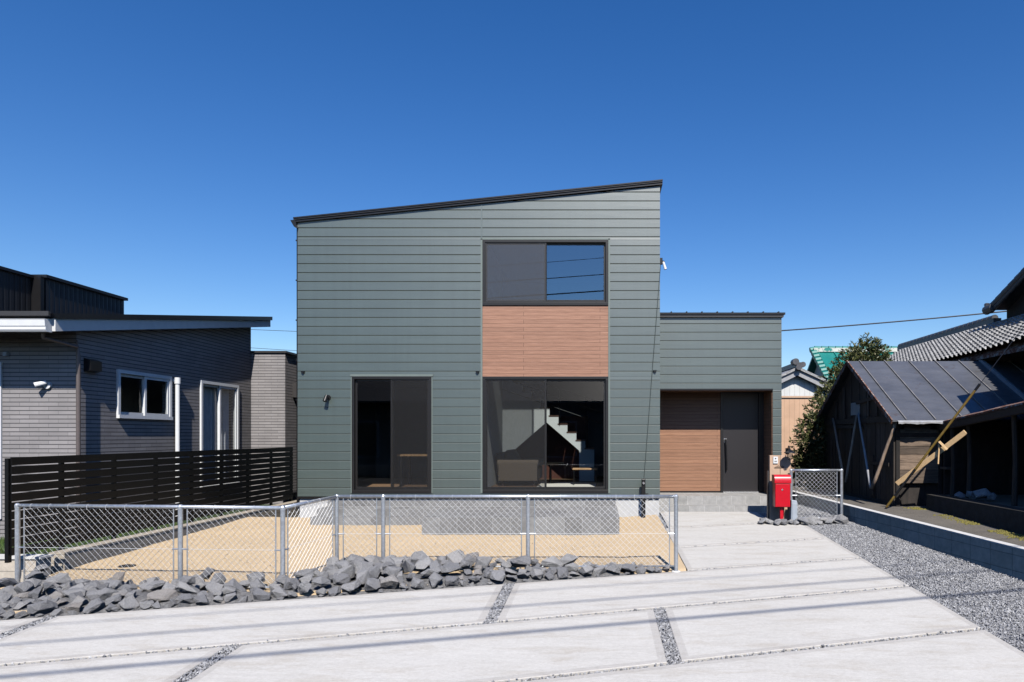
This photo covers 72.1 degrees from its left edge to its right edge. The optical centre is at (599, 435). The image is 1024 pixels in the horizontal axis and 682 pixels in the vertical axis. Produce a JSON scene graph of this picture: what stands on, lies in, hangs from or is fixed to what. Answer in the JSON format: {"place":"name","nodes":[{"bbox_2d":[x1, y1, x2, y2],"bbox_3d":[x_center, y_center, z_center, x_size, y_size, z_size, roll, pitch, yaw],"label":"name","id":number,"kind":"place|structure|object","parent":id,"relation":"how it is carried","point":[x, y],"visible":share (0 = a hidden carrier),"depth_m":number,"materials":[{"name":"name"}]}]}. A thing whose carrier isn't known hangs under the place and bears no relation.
{"place":"outdoors","nodes":[
{"label":"outdoors","id":0,"kind":"place"},
{"bbox_2d":[0,504,274,553],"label":"lawn","id":1,"kind":"structure","parent":0,"point":[198,519],"depth_m":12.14,"materials":[{"name":"plant"}]},
{"bbox_2d":[0,266,296,538],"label":"grey house","id":2,"kind":"structure","parent":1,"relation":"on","point":[85,370],"depth_m":12.38,"materials":[{"name":"brick"}]},
{"bbox_2d":[0,362,1,518],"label":"window","id":3,"kind":"structure","parent":2,"relation":"in","point":[0,362],"depth_m":10.88,"materials":[{"name":"white plastic"}]},
{"bbox_2d":[116,369,172,419],"bbox_3d":[-8.202,-0.715,12.540,0.115,0.830,1.480,0,0,0],"label":"window","id":4,"kind":"structure","parent":2,"relation":"in","point":[120,373],"depth_m":12.52,"materials":[{"name":"white plastic"}]},
{"bbox_2d":[200,380,238,486],"bbox_3d":[-8.267,-0.020,15.005,0.245,2.240,1.490,0,0,0],"label":"window","id":5,"kind":"structure","parent":2,"relation":"in","point":[214,396],"depth_m":15.00,"materials":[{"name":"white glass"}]},
{"bbox_2d":[0,571,665,619],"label":"gravel bed","id":6,"kind":"object","parent":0,"point":[140,596],"visible":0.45,"depth_m":8.03,"materials":[{"name":"stone"}]},
{"bbox_2d":[0,590,12,602],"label":"rock","id":7,"kind":"object","parent":6,"relation":"on","point":[5,596],"visible":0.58,"depth_m":7.43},
{"bbox_2d":[0,585,16,595],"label":"rock","id":8,"kind":"object","parent":6,"relation":"on","point":[10,589],"visible":0.32,"depth_m":7.65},
{"bbox_2d":[0,578,17,586],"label":"rock","id":9,"kind":"object","parent":8,"relation":"on","point":[4,582],"visible":0.93,"depth_m":7.70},
{"bbox_2d":[13,581,34,593],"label":"rock","id":10,"kind":"object","parent":6,"relation":"on","point":[24,586],"visible":0.81,"depth_m":7.63,"materials":[{"name":"stone"}]},
{"bbox_2d":[28,585,42,598],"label":"rock","id":11,"kind":"object","parent":6,"relation":"on","point":[35,593],"visible":0.79,"depth_m":7.54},
{"bbox_2d":[27,600,57,614],"bbox_3d":[-5.757,1.775,7.194,0.176,0.164,0.255,11,4,40],"label":"rock","id":12,"kind":"object","parent":6,"relation":"on","point":[45,606],"visible":0.95,"depth_m":7.14,"materials":[{"name":"stone"}]},
{"bbox_2d":[44,573,71,584],"bbox_3d":[-6.415,1.716,8.220,0.278,0.146,0.206,-9,18,-28],"label":"rock","id":13,"kind":"object","parent":6,"relation":"on","point":[60,578],"visible":0.7,"depth_m":8.21,"materials":[{"name":"stone"}]},
{"bbox_2d":[61,587,86,597],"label":"rock","id":14,"kind":"object","parent":6,"relation":"on","point":[67,592],"visible":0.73,"depth_m":7.60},
{"bbox_2d":[66,602,82,612],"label":"rock","id":15,"kind":"object","parent":6,"relation":"on","point":[77,607],"visible":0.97,"depth_m":7.22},
{"bbox_2d":[83,598,104,613],"bbox_3d":[-5.305,1.790,7.315,0.174,0.118,0.232,-12,16,12],"label":"rock","id":16,"kind":"object","parent":6,"relation":"on","point":[94,605],"visible":1,"depth_m":7.27,"materials":[{"name":"stone"}]},
{"bbox_2d":[86,587,118,599],"bbox_3d":[-5.389,1.713,7.547,0.318,0.186,0.211,-3,-25,-8],"label":"rock","id":17,"kind":"object","parent":6,"relation":"on","point":[105,593],"visible":0.77,"depth_m":7.47,"materials":[{"name":"stone"}]},
{"bbox_2d":[105,593,120,605],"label":"rock","id":18,"kind":"object","parent":6,"relation":"on","point":[113,599],"visible":1,"depth_m":7.40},
{"bbox_2d":[104,580,123,589],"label":"rock","id":19,"kind":"object","parent":6,"relation":"on","point":[114,584],"visible":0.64,"depth_m":7.91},
{"bbox_2d":[118,595,138,609],"bbox_3d":[-5.017,1.788,7.403,0.166,0.157,0.186,-21,12,-41],"label":"rock","id":20,"kind":"object","parent":6,"relation":"on","point":[130,602],"visible":0.99,"depth_m":7.36,"materials":[{"name":"stone"}]},
{"bbox_2d":[139,600,153,609],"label":"rock","id":21,"kind":"object","parent":6,"relation":"on","point":[145,605],"visible":0.96,"depth_m":7.39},
{"bbox_2d":[144,580,165,589],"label":"rock","id":22,"kind":"object","parent":6,"relation":"on","point":[157,585],"visible":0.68,"depth_m":7.86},
{"bbox_2d":[147,588,177,601],"bbox_3d":[-4.759,1.748,7.581,0.294,0.117,0.210,4,20,-36],"label":"rock","id":23,"kind":"object","parent":6,"relation":"on","point":[166,594],"visible":0.92,"depth_m":7.54,"materials":[{"name":"stone"}]},
{"bbox_2d":[177,593,194,604],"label":"rock","id":24,"kind":"object","parent":6,"relation":"on","point":[188,598],"visible":0.94,"depth_m":7.51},
{"bbox_2d":[175,581,199,593],"bbox_3d":[-4.609,1.721,7.784,0.276,0.131,0.200,23,-16,-10],"label":"rock","id":25,"kind":"object","parent":6,"relation":"on","point":[181,587],"visible":0.91,"depth_m":7.73,"materials":[{"name":"stone"}]},
{"bbox_2d":[180,575,195,584],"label":"rock","id":26,"kind":"object","parent":25,"relation":"on","point":[189,580],"visible":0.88,"depth_m":7.78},
{"bbox_2d":[194,594,209,604],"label":"rock","id":27,"kind":"object","parent":6,"relation":"on","point":[202,599],"visible":0.85,"depth_m":7.53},
{"bbox_2d":[205,582,223,591],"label":"rock","id":28,"kind":"object","parent":6,"relation":"on","point":[212,586],"visible":0.56,"depth_m":7.85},
{"bbox_2d":[210,572,226,583],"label":"rock","id":29,"kind":"object","parent":6,"relation":"on","point":[223,579],"visible":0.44,"depth_m":8.15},
{"bbox_2d":[224,592,237,602],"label":"rock","id":30,"kind":"object","parent":6,"relation":"on","point":[230,597],"visible":1,"depth_m":7.62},
{"bbox_2d":[224,578,246,591],"bbox_3d":[-4.127,1.721,7.899,0.236,0.206,0.195,0,0,32],"label":"rock","id":31,"kind":"object","parent":6,"relation":"on","point":[235,584],"visible":0.5,"depth_m":7.86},
{"bbox_2d":[250,578,264,588],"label":"rock","id":32,"kind":"object","parent":6,"relation":"on","point":[257,582],"visible":0.69,"depth_m":8.00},
{"bbox_2d":[252,587,270,600],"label":"rock","id":33,"kind":"object","parent":6,"relation":"on","point":[259,594],"visible":0.92,"depth_m":7.71,"materials":[{"name":"stone"}]},
{"bbox_2d":[283,578,299,589],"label":"rock","id":34,"kind":"object","parent":6,"relation":"on","point":[288,583],"visible":0.83,"depth_m":7.95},
{"bbox_2d":[294,568,313,577],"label":"rock","id":35,"kind":"object","parent":6,"relation":"on","point":[301,573],"visible":0.8,"depth_m":8.27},
{"bbox_2d":[298,581,311,593],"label":"rock","id":36,"kind":"object","parent":6,"relation":"on","point":[304,587],"visible":1,"depth_m":7.83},
{"bbox_2d":[311,576,330,586],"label":"rock","id":37,"kind":"object","parent":6,"relation":"on","point":[320,581],"visible":1,"depth_m":7.98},
{"bbox_2d":[327,586,340,596],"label":"rock","id":38,"kind":"object","parent":6,"relation":"on","point":[334,591],"visible":1,"depth_m":7.92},
{"bbox_2d":[332,573,350,584],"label":"rock","id":39,"kind":"object","parent":6,"relation":"on","point":[341,578],"visible":0.91,"depth_m":8.16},
{"bbox_2d":[337,565,354,578],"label":"rock","id":40,"kind":"object","parent":39,"relation":"on","point":[350,570],"visible":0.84,"depth_m":8.26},
{"bbox_2d":[341,580,360,592],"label":"rock","id":41,"kind":"object","parent":6,"relation":"on","point":[350,587],"visible":1,"depth_m":7.95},
{"bbox_2d":[356,569,369,585],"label":"rock","id":42,"kind":"object","parent":6,"relation":"on","point":[362,575],"visible":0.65,"depth_m":8.15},
{"bbox_2d":[364,578,380,590],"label":"rock","id":43,"kind":"object","parent":6,"relation":"on","point":[372,584],"visible":1,"depth_m":8.03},
{"bbox_2d":[368,565,379,577],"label":"rock","id":44,"kind":"object","parent":6,"relation":"on","point":[374,571],"visible":0.47,"depth_m":8.40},
{"bbox_2d":[355,561,372,573],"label":"rock","id":45,"kind":"object","parent":44,"relation":"on","point":[363,565],"visible":0.59,"depth_m":8.39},
{"bbox_2d":[380,575,399,588],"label":"rock","id":46,"kind":"object","parent":6,"relation":"on","point":[391,581],"visible":1,"depth_m":8.09,"materials":[{"name":"stone"}]},
{"bbox_2d":[381,566,401,575],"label":"rock","id":47,"kind":"object","parent":6,"relation":"on","point":[391,570],"visible":0.86,"depth_m":8.40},
{"bbox_2d":[402,560,415,572],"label":"rock","id":48,"kind":"object","parent":6,"relation":"on","point":[408,566],"visible":0.98,"depth_m":8.60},
{"bbox_2d":[410,577,423,588],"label":"rock","id":49,"kind":"object","parent":6,"relation":"on","point":[416,583],"visible":1,"depth_m":8.17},
{"bbox_2d":[415,556,432,571],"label":"rock","id":50,"kind":"object","parent":6,"relation":"on","point":[422,564],"visible":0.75,"depth_m":8.73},
{"bbox_2d":[420,567,440,578],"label":"rock","id":51,"kind":"object","parent":6,"relation":"on","point":[427,573],"visible":0.84,"depth_m":8.39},
{"bbox_2d":[428,572,442,587],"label":"rock","id":52,"kind":"object","parent":6,"relation":"on","point":[435,579],"visible":1,"depth_m":8.23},
{"bbox_2d":[439,563,461,573],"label":"rock","id":53,"kind":"object","parent":6,"relation":"on","point":[447,568],"visible":0.96,"depth_m":8.53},
{"bbox_2d":[444,576,458,585],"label":"rock","id":54,"kind":"object","parent":6,"relation":"on","point":[451,580],"visible":1,"depth_m":8.28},
{"bbox_2d":[474,556,491,567],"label":"rock","id":55,"kind":"object","parent":6,"relation":"on","point":[484,561],"visible":0.9,"depth_m":8.87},
{"bbox_2d":[490,570,504,580],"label":"rock","id":56,"kind":"object","parent":6,"relation":"on","point":[498,575],"visible":1,"depth_m":8.44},
{"bbox_2d":[529,569,543,578],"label":"rock","id":57,"kind":"object","parent":6,"relation":"on","point":[537,573],"visible":1,"depth_m":8.56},
{"bbox_2d":[556,566,568,577],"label":"rock","id":58,"kind":"object","parent":6,"relation":"on","point":[562,572],"visible":1,"depth_m":8.66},
{"bbox_2d":[578,566,593,574],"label":"rock","id":59,"kind":"object","parent":6,"relation":"on","point":[584,570],"visible":1,"depth_m":8.73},
{"bbox_2d":[592,565,606,575],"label":"rock","id":60,"kind":"object","parent":6,"relation":"on","point":[600,569],"visible":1,"depth_m":8.80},
{"bbox_2d":[621,563,635,572],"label":"rock","id":61,"kind":"object","parent":6,"relation":"on","point":[627,567],"visible":0.99,"depth_m":8.93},
{"bbox_2d":[0,515,685,619],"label":"sand ground","id":62,"kind":"structure","parent":0,"point":[635,524],"depth_m":10.58,"materials":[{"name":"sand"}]},
{"bbox_2d":[14,494,680,587],"bbox_3d":[-2.991,1.363,8.555,8.080,1.205,1.130,0,0,0],"label":"chain link fence","id":63,"kind":"object","parent":62,"relation":"on","point":[181,507],"visible":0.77,"depth_m":8.65,"materials":[{"name":"metal"}]},
{"bbox_2d":[411,551,426,564],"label":"rock","id":64,"kind":"object","parent":62,"relation":"on","point":[416,556],"visible":0.5,"depth_m":8.94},
{"bbox_2d":[446,550,464,563],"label":"rock","id":65,"kind":"object","parent":62,"relation":"on","point":[453,557],"visible":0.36,"depth_m":9.04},
{"bbox_2d":[310,501,618,535],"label":"garden terrace","id":66,"kind":"structure","parent":62,"relation":"on","point":[444,518],"depth_m":12.72,"materials":[{"name":"tile"}]},
{"bbox_2d":[510,555,531,566],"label":"rock","id":67,"kind":"object","parent":62,"relation":"on","point":[525,560],"visible":0.99,"depth_m":8.88,"materials":[{"name":"stone"}]},
{"bbox_2d":[540,556,563,566],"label":"rock","id":68,"kind":"object","parent":62,"relation":"on","point":[552,561],"visible":0.81,"depth_m":8.91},
{"bbox_2d":[559,553,578,565],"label":"rock","id":69,"kind":"object","parent":62,"relation":"on","point":[566,559],"visible":0.86,"depth_m":9.00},
{"bbox_2d":[641,479,648,517],"bbox_3d":[0.871,1.270,13.549,0.099,0.859,0.209,0,0,-25],"label":"water standpipe","id":70,"kind":"object","parent":62,"relation":"on","point":[643,499],"visible":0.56,"depth_m":13.56,"materials":[{"name":"black metal"}]},
{"bbox_2d":[43,476,811,620],"bbox_3d":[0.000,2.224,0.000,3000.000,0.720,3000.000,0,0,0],"label":"ground","id":71,"kind":"structure","parent":0,"point":[714,492],"depth_m":22.89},
{"bbox_2d":[0,554,53,587],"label":"front wall","id":72,"kind":"structure","parent":71,"relation":"on","point":[7,570],"depth_m":8.72,"materials":[{"name":"concrete"}]},
{"bbox_2d":[49,500,299,573],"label":"boundary wall","id":73,"kind":"structure","parent":71,"relation":"on","point":[101,550],"depth_m":10.54,"materials":[{"name":"concrete"}]},
{"bbox_2d":[5,447,292,562],"bbox_3d":[-7.226,0.907,12.408,0.068,1.285,7.843,0,0,0],"label":"slat fence","id":74,"kind":"object","parent":73,"relation":"on","point":[113,479],"visible":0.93,"depth_m":10.64,"materials":[{"name":"metal"}]},
{"bbox_2d":[290,179,784,517],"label":"modern house","id":75,"kind":"structure","parent":71,"relation":"on","point":[462,343],"depth_m":13.80,"materials":[{"name":"metal"}]},
{"bbox_2d":[352,377,431,492],"bbox_3d":[-4.128,-0.020,13.839,1.578,2.308,0.122,0,0,0],"label":"window","id":76,"kind":"structure","parent":75,"relation":"in","point":[355,489],"depth_m":13.79,"materials":[{"name":"black metal"}]},
{"bbox_2d":[397,453,426,486],"bbox_3d":[-3.844,0.750,15.400,1.048,0.700,0.800,0,0,0],"label":"dining table","id":77,"kind":"object","parent":75,"relation":"on","point":[409,455],"visible":0.51,"depth_m":15.04,"materials":[{"name":"brown wood"}]},
{"bbox_2d":[496,449,543,485],"bbox_3d":[-1.813,0.703,15.870,0.962,0.794,1.380,0,0,0],"label":"sofa","id":78,"kind":"object","parent":75,"relation":"on","point":[512,465],"visible":0.99,"depth_m":15.18,"materials":[{"name":"fabric"}]},
{"bbox_2d":[482,240,607,305],"bbox_3d":[-1.083,-3.234,13.839,2.490,1.298,0.122,0,0,0],"label":"window","id":79,"kind":"structure","parent":75,"relation":"in","point":[514,272],"depth_m":13.80,"materials":[{"name":"black glass"}]},
{"bbox_2d":[482,377,607,492],"bbox_3d":[-1.083,-0.020,13.839,2.490,2.308,0.122,0,0,0],"label":"window","id":80,"kind":"structure","parent":75,"relation":"in","point":[485,489],"depth_m":13.79,"materials":[{"name":"black glass"}]},
{"bbox_2d":[537,482,595,486],"bbox_3d":[-0.725,1.092,15.275,1.250,0.012,2.050,0,0,0],"label":"rug","id":81,"kind":"object","parent":75,"relation":"on","point":[576,484],"visible":0.64,"depth_m":15.52,"materials":[{"name":"fabric"}]},
{"bbox_2d":[540,462,563,483],"bbox_3d":[-1.140,0.858,16.000,0.620,0.485,0.620,0,0,0],"label":"side table","id":82,"kind":"object","parent":81,"relation":"on","point":[550,469],"visible":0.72,"depth_m":15.97,"materials":[{"name":"brown wood"}]},
{"bbox_2d":[644,264,660,475],"bbox_3d":[1.037,-1.285,13.783,0.341,4.252,0.020,0,0,-1],"label":"cable","id":83,"kind":"object","parent":75,"relation":"attached to","point":[652,368],"visible":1,"depth_m":13.78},
{"bbox_2d":[781,358,827,471],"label":"beige house","id":84,"kind":"structure","parent":71,"relation":"on","point":[799,382],"depth_m":30.32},
{"bbox_2d":[789,332,893,488],"bbox_3d":[6.251,-0.396,18.210,3.509,4.738,1.794,0,0,-33],"label":"evergreen tree","id":85,"kind":"object","parent":71,"relation":"on","point":[810,455],"visible":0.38,"depth_m":17.61,"materials":[{"name":"green plant"}]},
{"bbox_2d":[807,346,896,378],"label":"green roofed house","id":86,"kind":"structure","parent":71,"relation":"on","point":[822,357],"depth_m":39.72,"materials":[{"name":"paint"}]},
{"bbox_2d":[793,490,1023,579],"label":"block wall","id":87,"kind":"structure","parent":71,"relation":"on","point":[999,556],"depth_m":10.30,"materials":[{"name":"concrete"}]},
{"bbox_2d":[926,494,1023,534],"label":"stone footing","id":88,"kind":"object","parent":71,"relation":"on","point":[1005,517],"visible":0.4,"depth_m":10.97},
{"bbox_2d":[0,523,981,681],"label":"gravel","id":89,"kind":"structure","parent":0,"point":[503,596],"depth_m":6.54,"materials":[{"name":"gravel"}]},
{"bbox_2d":[0,512,1023,681],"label":"driveway","id":90,"kind":"structure","parent":0,"point":[504,651],"depth_m":6.64,"materials":[{"name":"concrete"}]},
{"bbox_2d":[659,493,766,512],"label":"porch steps","id":91,"kind":"structure","parent":90,"relation":"on","point":[722,502],"depth_m":14.45,"materials":[{"name":"tile"}]},
{"bbox_2d":[789,499,797,520],"bbox_3d":[3.558,1.396,12.795,0.124,0.444,0.130,0,0,0],"label":"meter box","id":92,"kind":"object","parent":90,"relation":"on","point":[793,510],"visible":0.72,"depth_m":12.73,"materials":[{"name":"grey plastic"}]},
{"bbox_2d":[0,0,1023,369],"label":"sky","id":93,"kind":"structure","parent":0,"point":[820,163],"materials":[{"name":"blue"}]},
{"bbox_2d":[8,505,1023,681],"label":"gravel bed","id":94,"kind":"object","parent":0,"point":[764,515],"visible":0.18,"depth_m":8.32,"materials":[{"name":"gravel"}]},
{"bbox_2d":[767,445,795,520],"bbox_3d":[3.384,0.933,12.957,0.468,1.508,0.386,0,0,0],"label":"gate post","id":95,"kind":"object","parent":94,"relation":"on","point":[779,464],"visible":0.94,"depth_m":13.05,"materials":[{"name":"beige wood"}]},
{"bbox_2d":[772,474,790,518],"bbox_3d":[3.342,1.209,12.817,0.304,0.986,0.226,0,0,0],"label":"mailbox","id":96,"kind":"object","parent":94,"relation":"on","point":[781,490],"visible":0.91,"depth_m":12.72,"materials":[{"name":"red paint"}]},
{"bbox_2d":[775,484,789,506],"bbox_3d":[3.342,1.088,12.725,0.268,0.421,0.011,0,0,0],"label":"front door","id":97,"kind":"structure","parent":96,"relation":"in","point":[782,498],"depth_m":12.72,"materials":[{"name":"red paint"}]},
{"bbox_2d":[790,469,842,517],"bbox_3d":[4.026,1.160,12.950,1.058,1.100,0.120,0,0,0],"label":"chain link fence","id":98,"kind":"object","parent":94,"relation":"on","point":[820,470],"visible":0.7,"depth_m":12.94,"materials":[{"name":"metal"}]},
{"bbox_2d":[793,489,1023,546],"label":"path","id":99,"kind":"structure","parent":0,"point":[925,516],"depth_m":11.84,"materials":[{"name":"concrete"}]},
{"bbox_2d":[813,359,1023,506],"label":"wooden shed","id":100,"kind":"structure","parent":99,"relation":"on","point":[918,402],"depth_m":14.10,"materials":[{"name":"brown wood"}]},
{"bbox_2d":[832,418,843,469],"bbox_3d":[5.376,0.165,15.760,0.056,1.198,1.487,0,0,11],"label":"pole","id":101,"kind":"object","parent":100,"relation":"attached to","point":[839,455],"visible":0.94,"depth_m":15.68,"materials":[{"name":"grey wood"}]},
{"bbox_2d":[844,415,857,482],"bbox_3d":[5.374,0.275,14.896,0.342,1.448,0.058,0,0,-21],"label":"pole","id":102,"kind":"object","parent":100,"relation":"attached to","point":[849,457],"visible":1,"depth_m":14.87,"materials":[{"name":"grey wood"}]},
{"bbox_2d":[858,413,870,488],"bbox_3d":[5.376,0.273,14.163,0.052,1.508,1.439,0,0,11],"label":"pole","id":103,"kind":"object","parent":100,"relation":"attached to","point":[866,462],"visible":1,"depth_m":14.06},
{"bbox_2d":[870,422,896,488],"bbox_3d":[5.373,0.381,13.193,0.073,1.303,0.578,0,0,-31],"label":"pole","id":104,"kind":"object","parent":100,"relation":"attached to","point":[882,458],"visible":1,"depth_m":13.18,"materials":[{"name":"brown wood"}]},
{"bbox_2d":[895,430,966,485],"bbox_3d":[5.844,0.406,12.325,0.048,1.013,1.229,0,0,-44],"label":"plank","id":105,"kind":"object","parent":100,"relation":"attached to","point":[948,444],"visible":1,"depth_m":12.27,"materials":[{"name":"wood"}]},
{"bbox_2d":[884,326,1023,508],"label":"guy wire","id":106,"kind":"object","parent":99,"relation":"attached to","point":[934,443],"visible":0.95,"depth_m":12.21,"materials":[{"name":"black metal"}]},
{"bbox_2d":[887,267,1023,365],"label":"tiled house","id":107,"kind":"structure","parent":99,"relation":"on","point":[990,338],"depth_m":16.84,"materials":[{"name":"tile"}]},
{"bbox_2d":[782,311,1006,330],"bbox_3d":[9.416,-4.143,25.200,14.580,0.732,0.050,0,0,14],"label":"overhead cable","id":108,"kind":"object","parent":107,"relation":"attached to","point":[891,321],"visible":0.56,"depth_m":24.92,"materials":[{"name":"rubber"}]},
{"bbox_2d":[903,507,1023,540],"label":"moss","id":109,"kind":"object","parent":99,"relation":"on","point":[1020,537],"visible":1,"depth_m":10.84,"materials":[{"name":"plant"}]},
{"bbox_2d":[939,401,1023,507],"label":"lean to","id":110,"kind":"object","parent":99,"relation":"on","point":[982,453],"visible":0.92,"depth_m":13.05,"materials":[{"name":"brown wood"}]},
{"bbox_2d":[973,488,990,498],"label":"rock","id":111,"kind":"object","parent":110,"relation":"on","point":[982,493],"visible":0.87,"depth_m":11.66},
{"bbox_2d":[797,504,1023,651],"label":"gravel","id":112,"kind":"structure","parent":0,"point":[852,533],"depth_m":8.81,"materials":[{"name":"gravel"}]},
{"label":"rock","id":113,"kind":"object","parent":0,"visible":0},
{"bbox_2d":[246,572,264,581],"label":"rock","id":114,"kind":"object","parent":113,"relation":"on","point":[255,575],"visible":0.73,"depth_m":8.12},
{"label":"rock","id":115,"kind":"object","parent":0,"visible":0},
{"bbox_2d":[24,570,44,579],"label":"rock","id":116,"kind":"object","parent":115,"relation":"on","point":[36,574],"visible":0.87,"depth_m":8.21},
{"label":"rock","id":117,"kind":"object","parent":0,"visible":0},
{"bbox_2d":[270,586,287,597],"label":"rock","id":118,"kind":"object","parent":117,"relation":"on","point":[278,591],"visible":0.98,"depth_m":7.76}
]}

